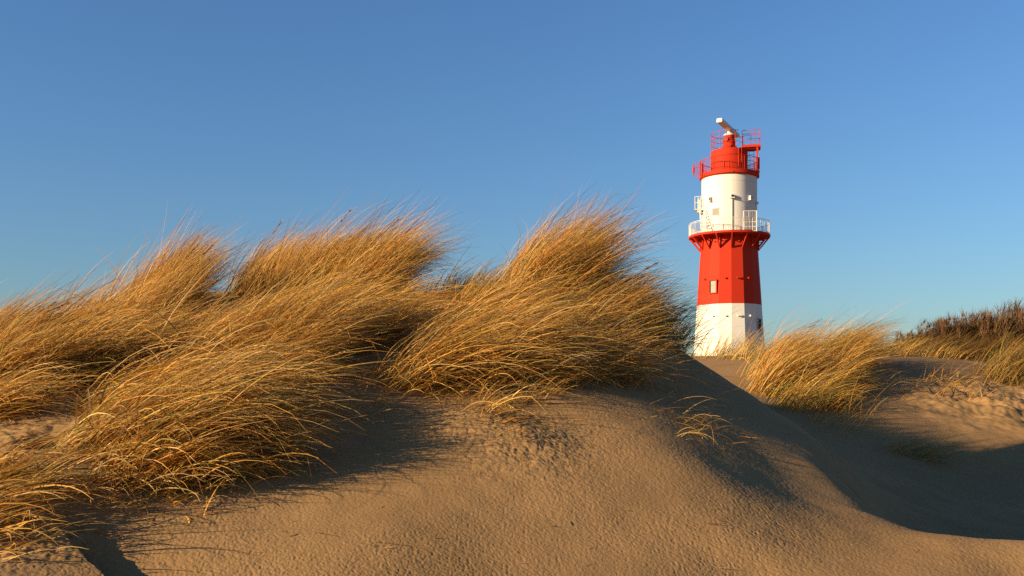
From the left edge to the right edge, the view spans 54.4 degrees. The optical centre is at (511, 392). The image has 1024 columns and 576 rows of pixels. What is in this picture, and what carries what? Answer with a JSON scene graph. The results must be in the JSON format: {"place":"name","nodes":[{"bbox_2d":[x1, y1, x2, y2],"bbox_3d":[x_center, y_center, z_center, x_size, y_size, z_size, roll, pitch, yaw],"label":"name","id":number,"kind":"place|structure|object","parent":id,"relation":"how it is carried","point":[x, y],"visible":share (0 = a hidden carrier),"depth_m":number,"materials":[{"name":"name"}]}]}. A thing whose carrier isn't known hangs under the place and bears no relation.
{"place":"outdoors","nodes":[
{"label":"outdoors","id":0,"kind":"place"},
{"bbox_2d":[0,291,1023,575],"bbox_3d":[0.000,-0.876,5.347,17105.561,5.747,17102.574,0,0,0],"label":"ground","id":1,"kind":"structure","parent":0,"point":[614,483],"depth_m":5.61,"materials":[{"name":"beige sand"}]},
{"bbox_2d":[0,502,121,563],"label":"marram grass clump","id":2,"kind":"object","parent":1,"relation":"on","point":[23,542],"visible":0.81,"depth_m":4.33,"materials":[{"name":"yellow plant"}]},
{"bbox_2d":[0,352,134,421],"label":"marram grass clump","id":3,"kind":"object","parent":1,"relation":"on","point":[13,400],"visible":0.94,"depth_m":5.97,"materials":[{"name":"yellow plant"}]},
{"bbox_2d":[0,261,137,394],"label":"marram grass clump","id":4,"kind":"object","parent":1,"relation":"on","point":[22,334],"visible":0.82,"depth_m":6.56,"materials":[{"name":"yellow plant"}]},
{"bbox_2d":[0,403,153,555],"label":"marram grass clump","id":5,"kind":"object","parent":1,"relation":"on","point":[7,488],"visible":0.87,"depth_m":4.76,"materials":[{"name":"yellow plant"}]},
{"bbox_2d":[44,246,205,325],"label":"marram grass clump","id":6,"kind":"object","parent":1,"relation":"on","point":[120,294],"visible":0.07,"depth_m":8.87,"materials":[{"name":"yellow plant"}]},
{"bbox_2d":[37,265,247,390],"bbox_3d":[-2.752,-0.418,7.442,1.849,1.233,2.559,0,0,0],"label":"marram grass clump","id":7,"kind":"object","parent":1,"relation":"on","point":[146,334],"visible":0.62,"depth_m":6.93,"materials":[{"name":"yellow plant"}]},
{"bbox_2d":[29,445,264,524],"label":"marram grass clump","id":8,"kind":"object","parent":1,"relation":"on","point":[134,478],"visible":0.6,"depth_m":4.98,"materials":[{"name":"yellow plant"}]},
{"bbox_2d":[64,204,273,323],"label":"marram grass clump","id":9,"kind":"object","parent":1,"relation":"on","point":[189,263],"visible":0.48,"depth_m":9.59,"materials":[{"name":"yellow plant"}]},
{"bbox_2d":[18,297,395,498],"bbox_3d":[-1.716,0.065,5.997,2.130,1.499,2.553,0,0,-19],"label":"marram grass clump","id":10,"kind":"object","parent":1,"relation":"on","point":[146,401],"visible":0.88,"depth_m":5.49,"materials":[{"name":"yellow plant"}]},
{"bbox_2d":[75,388,379,503],"bbox_3d":[-1.515,0.328,5.560,1.620,0.740,1.667,0,0,0],"label":"marram grass clump","id":11,"kind":"object","parent":1,"relation":"on","point":[261,456],"visible":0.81,"depth_m":5.24,"materials":[{"name":"yellow plant"}]},
{"bbox_2d":[49,283,414,397],"bbox_3d":[-1.780,-0.216,6.781,1.836,1.209,2.311,0,0,20],"label":"marram grass clump","id":12,"kind":"object","parent":1,"relation":"on","point":[335,350],"visible":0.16,"depth_m":6.73,"materials":[{"name":"yellow plant"}]},
{"bbox_2d":[120,443,343,523],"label":"marram grass clump","id":13,"kind":"object","parent":1,"relation":"on","point":[206,504],"visible":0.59,"depth_m":5.16,"materials":[{"name":"yellow plant"}]},
{"bbox_2d":[139,236,430,379],"bbox_3d":[-1.612,-0.507,7.777,2.291,1.534,3.208,0,0,0],"label":"marram grass clump","id":14,"kind":"object","parent":1,"relation":"on","point":[302,312],"visible":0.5,"depth_m":7.18,"materials":[{"name":"yellow plant"}]},
{"bbox_2d":[218,205,374,310],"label":"marram grass clump","id":15,"kind":"object","parent":1,"relation":"on","point":[270,268],"visible":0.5,"depth_m":10.89,"materials":[{"name":"yellow plant"}]},
{"bbox_2d":[246,259,475,362],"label":"marram grass clump","id":16,"kind":"object","parent":1,"relation":"on","point":[421,307],"visible":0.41,"depth_m":8.18,"materials":[{"name":"yellow plant"}]},
{"bbox_2d":[265,180,479,299],"bbox_3d":[-1.589,-1.323,10.881,2.700,1.901,3.500,0,0,0],"label":"marram grass clump","id":17,"kind":"object","parent":1,"relation":"on","point":[354,250],"visible":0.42,"depth_m":10.28,"materials":[{"name":"yellow plant"}]},
{"bbox_2d":[316,346,431,424],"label":"marram grass clump","id":18,"kind":"object","parent":1,"relation":"on","point":[374,401],"visible":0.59,"depth_m":6.55,"materials":[{"name":"brown plant"}]},
{"bbox_2d":[427,247,525,306],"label":"marram grass clump","id":19,"kind":"object","parent":1,"relation":"on","point":[474,281],"visible":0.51,"depth_m":10.14,"materials":[{"name":"plant"}]},
{"bbox_2d":[348,355,605,420],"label":"marram grass clump","id":20,"kind":"object","parent":1,"relation":"on","point":[544,390],"visible":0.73,"depth_m":6.74,"materials":[{"name":"yellow plant"}]},
{"bbox_2d":[366,273,632,406],"bbox_3d":[-0.065,-0.205,7.509,1.991,1.498,2.677,0,0,0],"label":"marram grass clump","id":21,"kind":"object","parent":1,"relation":"on","point":[444,354],"visible":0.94,"depth_m":6.99,"materials":[{"name":"yellow plant"}]},
{"bbox_2d":[399,254,601,352],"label":"marram grass clump","id":22,"kind":"object","parent":1,"relation":"on","point":[539,293],"visible":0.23,"depth_m":8.41,"materials":[{"name":"yellow plant"}]},
{"bbox_2d":[455,396,561,448],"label":"marram grass clump","id":23,"kind":"object","parent":1,"relation":"on","point":[494,406],"visible":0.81,"depth_m":6.20,"materials":[{"name":"plant"}]},
{"bbox_2d":[456,180,680,304],"bbox_3d":[0.699,-1.457,10.176,2.201,2.021,2.730,0,0,15],"label":"marram grass clump","id":24,"kind":"object","parent":1,"relation":"on","point":[580,251],"visible":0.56,"depth_m":9.77,"materials":[{"name":"yellow plant"}]},
{"bbox_2d":[503,307,715,396],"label":"marram grass clump","id":25,"kind":"object","parent":1,"relation":"on","point":[624,365],"visible":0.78,"depth_m":7.62,"materials":[{"name":"brown plant"}]},
{"bbox_2d":[538,230,707,353],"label":"marram grass clump","id":26,"kind":"object","parent":1,"relation":"on","point":[637,304],"visible":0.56,"depth_m":9.34,"materials":[{"name":"yellow plant"}]},
{"bbox_2d":[645,271,738,359],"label":"marram grass clump","id":27,"kind":"object","parent":1,"relation":"on","point":[679,346],"visible":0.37,"depth_m":10.05,"materials":[{"name":"yellow plant"}]},
{"bbox_2d":[663,407,722,444],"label":"marram grass clump","id":28,"kind":"object","parent":1,"relation":"on","point":[699,419],"visible":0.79,"depth_m":6.86,"materials":[{"name":"beige plant"}]},
{"bbox_2d":[650,370,753,439],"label":"marram grass clump","id":29,"kind":"object","parent":1,"relation":"on","point":[700,397],"visible":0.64,"depth_m":7.67,"materials":[{"name":"brown plant"}]},
{"bbox_2d":[689,118,769,355],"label":"lighthouse","id":30,"kind":"object","parent":1,"relation":"on","point":[728,238],"visible":1,"depth_m":107.30,"materials":[{"name":"white paint"}]},
{"bbox_2d":[709,278,717,293],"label":"window frame","id":31,"kind":"structure","parent":30,"relation":"in","point":[713,283],"depth_m":107.47,"materials":[{"name":"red paint"}]},
{"bbox_2d":[757,318,761,331],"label":"window frame","id":32,"kind":"structure","parent":30,"relation":"in","point":[759,321],"depth_m":107.63,"materials":[{"name":"grey metal"}]},
{"bbox_2d":[690,309,788,360],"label":"marram grass clump","id":33,"kind":"object","parent":1,"relation":"on","point":[742,351],"visible":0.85,"depth_m":21.98,"materials":[{"name":"yellow plant"}]},
{"bbox_2d":[754,347,903,417],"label":"marram grass clump","id":34,"kind":"object","parent":1,"relation":"on","point":[815,397],"visible":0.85,"depth_m":14.82,"materials":[{"name":"yellow plant"}]},
{"bbox_2d":[736,293,940,404],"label":"marram grass clump","id":35,"kind":"object","parent":1,"relation":"on","point":[783,360],"visible":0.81,"depth_m":16.54,"materials":[{"name":"yellow plant"}]},
{"bbox_2d":[802,379,888,438],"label":"marram grass clump","id":36,"kind":"object","parent":1,"relation":"on","point":[849,408],"visible":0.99,"depth_m":13.92,"materials":[{"name":"yellow plant"}]},
{"bbox_2d":[861,364,923,398],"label":"marram grass clump","id":37,"kind":"object","parent":1,"relation":"on","point":[889,382],"visible":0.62,"depth_m":16.68,"materials":[{"name":"brown plant"}]},
{"bbox_2d":[893,328,943,347],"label":"bare shrub","id":38,"kind":"object","parent":1,"relation":"on","point":[924,334],"visible":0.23,"depth_m":26.86,"materials":[{"name":"brown plant"}]},
{"bbox_2d":[858,333,988,360],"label":"marram grass clump","id":39,"kind":"object","parent":1,"relation":"on","point":[919,352],"visible":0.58,"depth_m":22.05,"materials":[{"name":"yellow plant"}]},
{"bbox_2d":[878,422,997,472],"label":"marram grass clump","id":40,"kind":"object","parent":1,"relation":"on","point":[926,451],"visible":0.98,"depth_m":13.25,"materials":[{"name":"brown plant"}]},
{"bbox_2d":[914,311,978,345],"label":"bare shrub","id":41,"kind":"object","parent":1,"relation":"on","point":[942,326],"visible":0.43,"depth_m":27.36,"materials":[{"name":"brown plant"}]},
{"bbox_2d":[888,314,1023,361],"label":"marram grass clump","id":42,"kind":"object","parent":1,"relation":"on","point":[973,345],"visible":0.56,"depth_m":22.80,"materials":[{"name":"yellow plant"}]},
{"bbox_2d":[918,361,999,403],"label":"marram grass clump","id":43,"kind":"object","parent":1,"relation":"on","point":[956,385],"visible":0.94,"depth_m":17.06,"materials":[{"name":"brown plant"}]},
{"bbox_2d":[946,306,1023,346],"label":"bare shrub","id":44,"kind":"object","parent":1,"relation":"on","point":[977,319],"visible":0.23,"depth_m":27.78,"materials":[{"name":"brown plant"}]},
{"bbox_2d":[964,331,1023,385],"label":"marram grass clump","id":45,"kind":"object","parent":1,"relation":"on","point":[1010,366],"visible":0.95,"depth_m":18.69,"materials":[{"name":"yellow plant"}]},
{"bbox_2d":[973,307,1023,344],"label":"bare shrub","id":46,"kind":"object","parent":1,"relation":"on","point":[1007,321],"visible":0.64,"depth_m":26.78,"materials":[{"name":"brown plant"}]},
{"bbox_2d":[977,298,1023,332],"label":"bare shrub","id":47,"kind":"object","parent":1,"relation":"on","point":[1015,308],"visible":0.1,"depth_m":28.84,"materials":[{"name":"brown plant"}]},
{"bbox_2d":[1018,309,1023,335],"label":"bare shrub","id":48,"kind":"object","parent":1,"relation":"on","point":[1023,321],"visible":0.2,"depth_m":28.05,"materials":[{"name":"brown plant"}]},
{"bbox_2d":[1,395,1022,568],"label":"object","id":49,"kind":"object","parent":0,"point":[336,469],"depth_m":5.35,"materials":[{"name":"brown plant"}]},
{"bbox_2d":[0,0,1023,355],"label":"sky","id":50,"kind":"structure","parent":0,"point":[891,153],"materials":[{"name":"blue"}]}
]}

